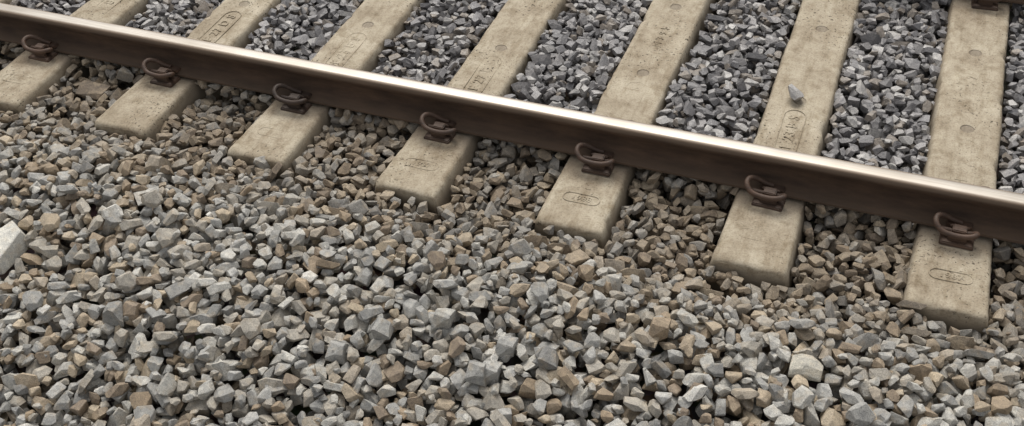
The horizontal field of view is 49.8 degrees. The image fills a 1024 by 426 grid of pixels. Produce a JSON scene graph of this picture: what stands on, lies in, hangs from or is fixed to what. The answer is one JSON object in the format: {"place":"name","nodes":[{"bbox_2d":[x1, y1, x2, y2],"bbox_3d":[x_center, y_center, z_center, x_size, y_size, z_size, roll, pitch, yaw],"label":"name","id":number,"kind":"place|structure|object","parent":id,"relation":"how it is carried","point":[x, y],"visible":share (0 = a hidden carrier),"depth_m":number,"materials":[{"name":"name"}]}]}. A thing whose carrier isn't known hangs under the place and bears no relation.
{"place":"outdoors","nodes":[
{"label":"outdoors","id":0,"kind":"place"},
{"bbox_2d":[0,0,1023,425],"bbox_3d":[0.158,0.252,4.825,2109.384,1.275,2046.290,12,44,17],"label":"ground","id":1,"kind":"structure","parent":0,"point":[514,360],"depth_m":3.78,"materials":[{"name":"grey gravel"}]},
{"bbox_2d":[0,0,20,5],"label":"concrete sleeper","id":2,"kind":"object","parent":1,"relation":"on","point":[5,1],"visible":0.08,"depth_m":5.38,"materials":[{"name":"beige concrete"}]},
{"bbox_2d":[0,3,1023,244],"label":"rail","id":3,"kind":"object","parent":2,"relation":"on","point":[993,213],"visible":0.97,"depth_m":4.27,"materials":[{"name":"metal"}]},
{"bbox_2d":[1002,0,1023,4],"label":"rail","id":4,"kind":"object","parent":2,"relation":"on","point":[1017,1],"depth_m":4.93,"materials":[{"name":"metal"}]},
{"bbox_2d":[0,221,27,274],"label":"stone","id":5,"kind":"object","parent":1,"relation":"on","point":[13,246],"visible":0.81,"depth_m":4.01,"materials":[{"name":"grey stone"}]},
{"bbox_2d":[0,0,156,129],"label":"concrete sleeper","id":6,"kind":"object","parent":1,"relation":"on","point":[25,80],"visible":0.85,"depth_m":4.89,"materials":[{"name":"beige concrete"}]},
{"bbox_2d":[21,35,58,61],"bbox_3d":[-2.107,-0.744,4.940,0.159,0.088,0.114,12,44,17],"label":"rail clip","id":7,"kind":"object","parent":6,"relation":"attached to","point":[43,51],"visible":1,"depth_m":4.93,"materials":[{"name":"brown metal"}]},
{"bbox_2d":[75,80,110,99],"bbox_3d":[-1.835,-0.535,4.831,0.140,0.038,0.085,12,44,17],"label":"stone","id":8,"kind":"object","parent":1,"relation":"on","point":[94,90],"visible":0.94,"depth_m":4.82,"materials":[{"name":"stone"}]},
{"bbox_2d":[95,0,301,154],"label":"concrete sleeper","id":9,"kind":"object","parent":1,"relation":"on","point":[143,108],"visible":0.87,"depth_m":4.73,"materials":[{"name":"beige concrete"}]},
{"bbox_2d":[142,58,180,87],"bbox_3d":[-1.509,-0.613,4.754,0.159,0.088,0.114,13,44,17],"label":"rail clip","id":10,"kind":"object","parent":9,"relation":"attached to","point":[164,74],"visible":1,"depth_m":4.74,"materials":[{"name":"brown metal"}]},
{"bbox_2d":[227,0,431,179],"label":"concrete sleeper","id":11,"kind":"object","parent":1,"relation":"on","point":[274,134],"visible":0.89,"depth_m":4.79,"materials":[{"name":"beige concrete"}]},
{"bbox_2d":[272,83,311,114],"bbox_3d":[-0.908,-0.481,4.567,0.159,0.088,0.114,13,44,17],"label":"rail clip","id":12,"kind":"object","parent":11,"relation":"attached to","point":[295,101],"visible":1,"depth_m":4.55,"materials":[{"name":"brown metal"}]},
{"bbox_2d":[372,0,569,223],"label":"concrete sleeper","id":13,"kind":"object","parent":1,"relation":"on","point":[420,168],"visible":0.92,"depth_m":4.64,"materials":[{"name":"beige concrete"}]},
{"bbox_2d":[419,112,456,143],"bbox_3d":[-0.284,-0.344,4.374,0.159,0.088,0.114,14,44,18],"label":"rail clip","id":14,"kind":"object","parent":13,"relation":"attached to","point":[439,130],"visible":1,"depth_m":4.36,"materials":[{"name":"brown metal"}]},
{"bbox_2d":[533,0,718,258],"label":"concrete sleeper","id":15,"kind":"object","parent":1,"relation":"on","point":[586,206],"visible":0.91,"depth_m":4.51,"materials":[{"name":"beige concrete"}]},
{"bbox_2d":[574,142,614,176],"bbox_3d":[0.318,-0.212,4.187,0.159,0.088,0.114,12,44,16],"label":"rail clip","id":16,"kind":"object","parent":15,"relation":"attached to","point":[598,161],"visible":1,"depth_m":4.17,"materials":[{"name":"brown metal"}]},
{"bbox_2d":[705,0,861,299],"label":"concrete sleeper","id":17,"kind":"object","parent":1,"relation":"on","point":[756,246],"visible":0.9,"depth_m":4.35,"materials":[{"name":"beige concrete"}]},
{"bbox_2d":[744,175,786,211],"bbox_3d":[0.921,-0.081,4.000,0.159,0.088,0.114,15,44,19],"label":"rail clip","id":18,"kind":"object","parent":17,"relation":"attached to","point":[769,196],"visible":1,"depth_m":3.99,"materials":[{"name":"brown metal"}]},
{"bbox_2d":[788,354,823,381],"bbox_3d":[0.902,0.476,3.383,0.098,0.054,0.075,12,44,17],"label":"stone","id":19,"kind":"object","parent":1,"relation":"on","point":[809,367],"visible":1,"depth_m":3.36,"materials":[{"name":"beige stone"}]},
{"bbox_2d":[894,0,1010,337],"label":"concrete sleeper","id":20,"kind":"object","parent":1,"relation":"on","point":[948,286],"visible":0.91,"depth_m":4.21,"materials":[{"name":"beige concrete"}]},
{"bbox_2d":[933,212,979,250],"bbox_3d":[1.532,0.053,3.810,0.159,0.088,0.114,14,44,18],"label":"rail clip","id":21,"kind":"object","parent":20,"relation":"attached to","point":[959,233],"visible":1,"depth_m":3.79,"materials":[{"name":"brown metal"}]},
{"bbox_2d":[971,0,1003,10],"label":"rail clip","id":22,"kind":"object","parent":20,"relation":"attached to","point":[986,4],"visible":1,"depth_m":4.92,"materials":[{"name":"brown metal"}]}
]}

